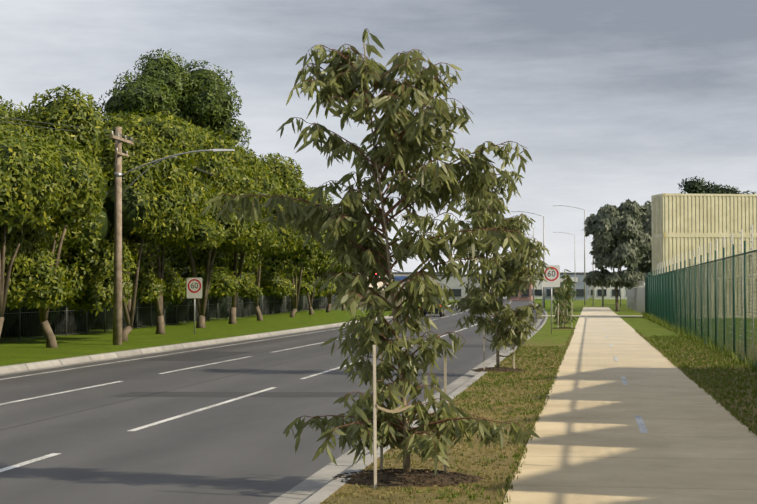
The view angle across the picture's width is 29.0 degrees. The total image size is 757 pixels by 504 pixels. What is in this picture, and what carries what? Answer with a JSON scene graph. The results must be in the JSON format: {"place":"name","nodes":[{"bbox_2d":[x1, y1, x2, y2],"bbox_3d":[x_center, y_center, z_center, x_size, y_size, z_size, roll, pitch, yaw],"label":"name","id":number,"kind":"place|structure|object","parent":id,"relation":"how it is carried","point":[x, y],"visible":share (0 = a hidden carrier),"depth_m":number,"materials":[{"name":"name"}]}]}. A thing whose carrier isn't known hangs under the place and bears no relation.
{"place":"outdoors","nodes":[
{"label":"outdoors","id":0,"kind":"place"},
{"bbox_2d":[0,299,538,503],"bbox_3d":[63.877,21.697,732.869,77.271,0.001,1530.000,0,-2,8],"label":"road","id":1,"kind":"structure","parent":0,"point":[240,451],"depth_m":22.42,"materials":[{"name":"grey asphalt"}]},
{"bbox_2d":[0,303,456,374],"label":"kerb","id":2,"kind":"structure","parent":1,"relation":"on","point":[26,367],"depth_m":46.89,"materials":[{"name":"concrete"}]},
{"bbox_2d":[1,314,495,429],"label":"road patches","id":3,"kind":"object","parent":1,"relation":"on","point":[201,356],"visible":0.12,"depth_m":28.80,"materials":[{"name":"grey asphalt"}]},
{"bbox_2d":[0,302,510,471],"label":"road markings","id":4,"kind":"object","parent":1,"relation":"on","point":[54,454],"visible":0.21,"depth_m":28.23,"materials":[{"name":"paint"}]},
{"bbox_2d":[269,300,547,503],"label":"kerb","id":5,"kind":"structure","parent":1,"relation":"on","point":[321,485],"depth_m":16.16,"materials":[{"name":"concrete"}]},
{"bbox_2d":[529,227,533,302],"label":"light pole","id":6,"kind":"object","parent":5,"relation":"on","point":[533,267],"visible":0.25,"depth_m":233.49,"materials":[{"name":"grey metal"}]},
{"bbox_2d":[420,298,444,316],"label":"hatchback car","id":7,"kind":"object","parent":1,"relation":"on","point":[436,312],"visible":0.35,"depth_m":114.59,"materials":[{"name":"black paint"}]},
{"bbox_2d":[352,270,383,289],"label":"beige shop","id":8,"kind":"structure","parent":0,"point":[379,284],"depth_m":201.98,"materials":[{"name":"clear glass"}]},
{"bbox_2d":[335,290,402,306],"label":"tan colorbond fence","id":9,"kind":"object","parent":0,"point":[388,299],"visible":0.02,"depth_m":170.59,"materials":[{"name":"beige metal"}]},
{"bbox_2d":[0,298,756,503],"bbox_3d":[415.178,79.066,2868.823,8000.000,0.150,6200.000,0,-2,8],"label":"ground","id":10,"kind":"structure","parent":0,"point":[33,349],"depth_m":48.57,"materials":[{"name":"green plant"}]},
{"bbox_2d":[0,96,38,118],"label":"tall dark tree","id":11,"kind":"object","parent":10,"relation":"on","point":[13,111],"visible":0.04,"depth_m":60.49,"materials":[{"name":"green plant"}]},
{"bbox_2d":[0,127,109,335],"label":"tree","id":12,"kind":"object","parent":10,"relation":"on","point":[42,183],"visible":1,"depth_m":40.88,"materials":[{"name":"green plant"}]},
{"bbox_2d":[0,84,113,347],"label":"tree","id":13,"kind":"object","parent":10,"relation":"on","point":[81,116],"visible":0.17,"depth_m":47.28,"materials":[{"name":"green plant"}]},
{"bbox_2d":[47,110,223,340],"bbox_3d":[-9.791,-0.984,54.556,7.549,8.862,10.579,0,-2,8],"label":"tree","id":14,"kind":"object","parent":10,"relation":"on","point":[165,198],"visible":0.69,"depth_m":52.99,"materials":[{"name":"green plant"}]},
{"bbox_2d":[0,294,337,341],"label":"chainlink fence","id":15,"kind":"object","parent":10,"relation":"on","point":[249,308],"visible":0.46,"depth_m":82.66,"materials":[{"name":"grey metal"}]},
{"bbox_2d":[1,258,337,337],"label":"fence","id":16,"kind":"object","parent":10,"relation":"on","point":[143,312],"visible":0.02,"depth_m":74.43,"materials":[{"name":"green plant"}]},
{"bbox_2d":[110,127,234,344],"bbox_3d":[-7.120,-0.473,50.758,4.310,7.800,2.300,0,-2,8],"label":"power pole","id":17,"kind":"object","parent":10,"relation":"on","point":[117,296],"visible":0.98,"depth_m":50.92,"materials":[{"name":"brown wood"}]},
{"bbox_2d":[0,116,385,210],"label":"power lines","id":18,"kind":"object","parent":17,"relation":"attached to","point":[118,148],"visible":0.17,"depth_m":51.08,"materials":[{"name":"black metal"}]},
{"bbox_2d":[95,48,251,326],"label":"tall dark tree","id":19,"kind":"object","parent":10,"relation":"on","point":[200,97],"visible":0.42,"depth_m":75.98,"materials":[{"name":"green plant"}]},
{"bbox_2d":[113,115,260,333],"bbox_3d":[-10.030,-1.229,63.660,9.353,9.838,10.094,0,-2,8],"label":"tree","id":20,"kind":"object","parent":10,"relation":"on","point":[232,178],"visible":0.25,"depth_m":63.28,"materials":[{"name":"green plant"}]},
{"bbox_2d":[187,278,201,333],"bbox_3d":[-8.028,2.500,63.877,0.700,2.760,0.072,0,-2,8],"label":"speed sign","id":21,"kind":"object","parent":10,"relation":"on","point":[194,288],"visible":0.96,"depth_m":63.86,"materials":[{"name":"silver metal"}]},
{"bbox_2d":[142,145,284,327],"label":"tree","id":22,"kind":"object","parent":10,"relation":"on","point":[263,232],"visible":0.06,"depth_m":74.32,"materials":[{"name":"green plant"}]},
{"bbox_2d":[164,155,302,323],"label":"tree","id":23,"kind":"object","parent":10,"relation":"on","point":[223,283],"visible":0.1,"depth_m":82.25,"materials":[{"name":"green plant"}]},
{"bbox_2d":[215,153,317,320],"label":"tree","id":24,"kind":"object","parent":10,"relation":"on","point":[295,188],"visible":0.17,"depth_m":90.96,"materials":[{"name":"green plant"}]},
{"bbox_2d":[255,186,346,316],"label":"tree","id":25,"kind":"object","parent":10,"relation":"on","point":[281,264],"visible":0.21,"depth_m":103.14,"materials":[{"name":"green plant"}]},
{"bbox_2d":[280,206,360,314],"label":"tree","id":26,"kind":"object","parent":10,"relation":"on","point":[308,275],"visible":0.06,"depth_m":114.73,"materials":[{"name":"green plant"}]},
{"bbox_2d":[288,223,368,311],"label":"tree","id":27,"kind":"object","parent":10,"relation":"on","point":[328,295],"visible":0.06,"depth_m":129.42,"materials":[{"name":"green plant"}]},
{"bbox_2d":[326,254,391,309],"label":"tree","id":28,"kind":"object","parent":10,"relation":"on","point":[337,283],"visible":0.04,"depth_m":143.43,"materials":[{"name":"green plant"}]},
{"bbox_2d":[201,28,539,475],"bbox_3d":[-0.132,0.034,14.633,3.375,4.548,1.766,0,-2,8],"label":"tree","id":29,"kind":"object","parent":10,"relation":"on","point":[404,137],"visible":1,"depth_m":14.59,"materials":[{"name":"green plant"}]},
{"bbox_2d":[333,469,484,486],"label":"mulch","id":30,"kind":"object","parent":10,"relation":"on","point":[402,478],"visible":0.92,"depth_m":14.27,"materials":[{"name":"brown soil"}]},
{"bbox_2d":[372,345,446,488],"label":"tree stakes","id":31,"kind":"object","parent":10,"relation":"on","point":[375,419],"visible":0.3,"depth_m":13.85,"materials":[{"name":"beige wood"}]},
{"bbox_2d":[373,404,411,443],"bbox_3d":[0.151,1.692,14.403,0.343,0.473,1.160,0,-2,3],"label":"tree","id":32,"kind":"object","parent":31,"relation":"attached to","point":[398,409],"visible":0.48,"depth_m":14.22,"materials":[{"name":"fabric"}]},
{"bbox_2d":[427,274,490,299],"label":"grey building","id":33,"kind":"structure","parent":10,"relation":"on","point":[453,284],"depth_m":300.49,"materials":[{"name":"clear glass"}]},
{"bbox_2d":[483,317,514,368],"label":"tree stakes","id":34,"kind":"object","parent":10,"relation":"on","point":[484,350],"visible":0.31,"depth_m":34.09,"materials":[{"name":"beige wood"}]},
{"bbox_2d":[483,337,514,356],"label":"tree ties","id":35,"kind":"object","parent":34,"relation":"attached to","point":[497,354],"visible":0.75,"depth_m":34.25,"materials":[{"name":"beige fabric"}]},
{"bbox_2d":[472,367,526,371],"bbox_3d":[2.831,2.748,34.316,1.360,0.096,1.117,0,-2,8],"label":"mulch bed","id":36,"kind":"object","parent":10,"relation":"on","point":[496,369],"visible":0.96,"depth_m":34.08,"materials":[{"name":"brown soil"}]},
{"bbox_2d":[448,169,554,367],"bbox_3d":[2.857,0.443,34.466,2.473,4.793,2.983,0,-2,8],"label":"tree","id":37,"kind":"object","parent":10,"relation":"on","point":[516,272],"visible":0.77,"depth_m":34.12,"materials":[{"name":"green plant"}]},
{"bbox_2d":[422,233,603,306],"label":"poles","id":38,"kind":"object","parent":10,"relation":"on","point":[593,287],"visible":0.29,"depth_m":175.64,"materials":[{"name":"grey metal"}]},
{"bbox_2d":[492,276,541,298],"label":"building","id":39,"kind":"structure","parent":10,"relation":"on","point":[538,293],"depth_m":377.63,"materials":[{"name":"white glass"}]},
{"bbox_2d":[509,278,532,299],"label":"brick building","id":40,"kind":"structure","parent":10,"relation":"on","point":[528,295],"depth_m":298.56,"materials":[{"name":"brown brick"}]},
{"bbox_2d":[511,211,544,307],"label":"light pole","id":41,"kind":"object","parent":10,"relation":"on","point":[543,255],"visible":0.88,"depth_m":166.81,"materials":[{"name":"grey metal"}]},
{"bbox_2d":[540,273,542,306],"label":"pole","id":42,"kind":"object","parent":10,"relation":"on","point":[542,289],"visible":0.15,"depth_m":154.78,"materials":[{"name":"white metal"}]},
{"bbox_2d":[543,265,559,333],"bbox_3d":[7.610,2.238,64.353,0.730,3.310,0.072,0,-2,8],"label":"speed sign","id":43,"kind":"object","parent":10,"relation":"on","point":[552,278],"visible":0.92,"depth_m":64.34,"materials":[{"name":"silver metal"}]},
{"bbox_2d":[552,283,570,322],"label":"young tree","id":44,"kind":"object","parent":10,"relation":"on","point":[555,289],"visible":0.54,"depth_m":84.99,"materials":[{"name":"green plant"}]},
{"bbox_2d":[550,269,578,326],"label":"young tree","id":45,"kind":"object","parent":10,"relation":"on","point":[568,289],"visible":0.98,"depth_m":73.17,"materials":[{"name":"green plant"}]},
{"bbox_2d":[552,327,576,328],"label":"young tree mulch","id":46,"kind":"object","parent":10,"relation":"on","point":[564,328],"visible":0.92,"depth_m":72.83,"materials":[{"name":"brown soil"}]},
{"bbox_2d":[553,232,575,300],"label":"light pole","id":47,"kind":"object","parent":10,"relation":"on","point":[575,271],"visible":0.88,"depth_m":287.13,"materials":[{"name":"grey metal"}]},
{"bbox_2d":[559,284,572,315],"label":"young tree","id":48,"kind":"object","parent":10,"relation":"on","point":[568,310],"visible":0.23,"depth_m":95.69,"materials":[{"name":"green plant"}]},
{"bbox_2d":[552,205,585,304],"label":"light pole","id":49,"kind":"object","parent":10,"relation":"on","point":[584,256],"visible":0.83,"depth_m":197.79,"materials":[{"name":"grey metal"}]},
{"bbox_2d":[581,199,651,310],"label":"eucalyptus tree","id":50,"kind":"object","parent":10,"relation":"on","point":[620,237],"visible":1,"depth_m":134.36,"materials":[{"name":"green plant"}]},
{"bbox_2d":[627,281,644,312],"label":"wall","id":51,"kind":"structure","parent":10,"relation":"on","point":[635,299],"depth_m":133.73,"materials":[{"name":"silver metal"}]},
{"bbox_2d":[621,201,651,287],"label":"eucalyptus tree","id":52,"kind":"object","parent":10,"relation":"on","point":[644,266],"visible":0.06,"depth_m":138.94,"materials":[{"name":"green plant"}]},
{"bbox_2d":[645,241,756,365],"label":"green fence","id":53,"kind":"object","parent":10,"relation":"on","point":[661,299],"visible":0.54,"depth_m":49.69,"materials":[{"name":"teal metal"}]},
{"bbox_2d":[651,193,756,317],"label":"building","id":54,"kind":"structure","parent":10,"relation":"on","point":[682,223],"depth_m":102.55,"materials":[{"name":"yellow metal"}]},
{"bbox_2d":[657,225,756,350],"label":"electric fence","id":55,"kind":"object","parent":10,"relation":"on","point":[741,244],"visible":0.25,"depth_m":52.69,"materials":[{"name":"grey metal"}]},
{"bbox_2d":[678,176,744,193],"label":"dark tree","id":56,"kind":"object","parent":10,"relation":"on","point":[692,186],"visible":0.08,"depth_m":156.60,"materials":[{"name":"green plant"}]},
{"bbox_2d":[0,0,756,275],"label":"sky","id":57,"kind":"structure","parent":0,"point":[612,102],"materials":[{"name":"grey"}]},
{"bbox_2d":[383,272,452,298],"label":"building","id":58,"kind":"structure","parent":0,"point":[400,276],"depth_m":342.44,"materials":[{"name":"blue glass"}]},
{"bbox_2d":[545,272,588,299],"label":"blue building","id":59,"kind":"structure","parent":0,"point":[579,284],"depth_m":316.81,"materials":[{"name":"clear glass"}]},
{"bbox_2d":[537,315,642,317],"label":"driveway pavement","id":60,"kind":"structure","parent":0,"point":[589,315],"depth_m":112.31,"materials":[{"name":"concrete"}]},
{"bbox_2d":[588,285,594,297],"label":"building","id":61,"kind":"structure","parent":0,"point":[590,288],"depth_m":415.28,"materials":[{"name":"grey glass"}]},
{"bbox_2d":[594,272,643,298],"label":"white building","id":62,"kind":"structure","parent":0,"point":[609,293],"depth_m":345.40,"materials":[{"name":"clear glass"}]},
{"bbox_2d":[503,307,756,503],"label":"path","id":63,"kind":"structure","parent":0,"point":[695,444],"depth_m":18.56,"materials":[{"name":"concrete"}]},
{"bbox_2d":[596,307,647,432],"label":"path markings","id":64,"kind":"object","parent":63,"relation":"on","point":[641,424],"visible":0.98,"depth_m":21.29,"materials":[{"name":"paint"}]}
]}

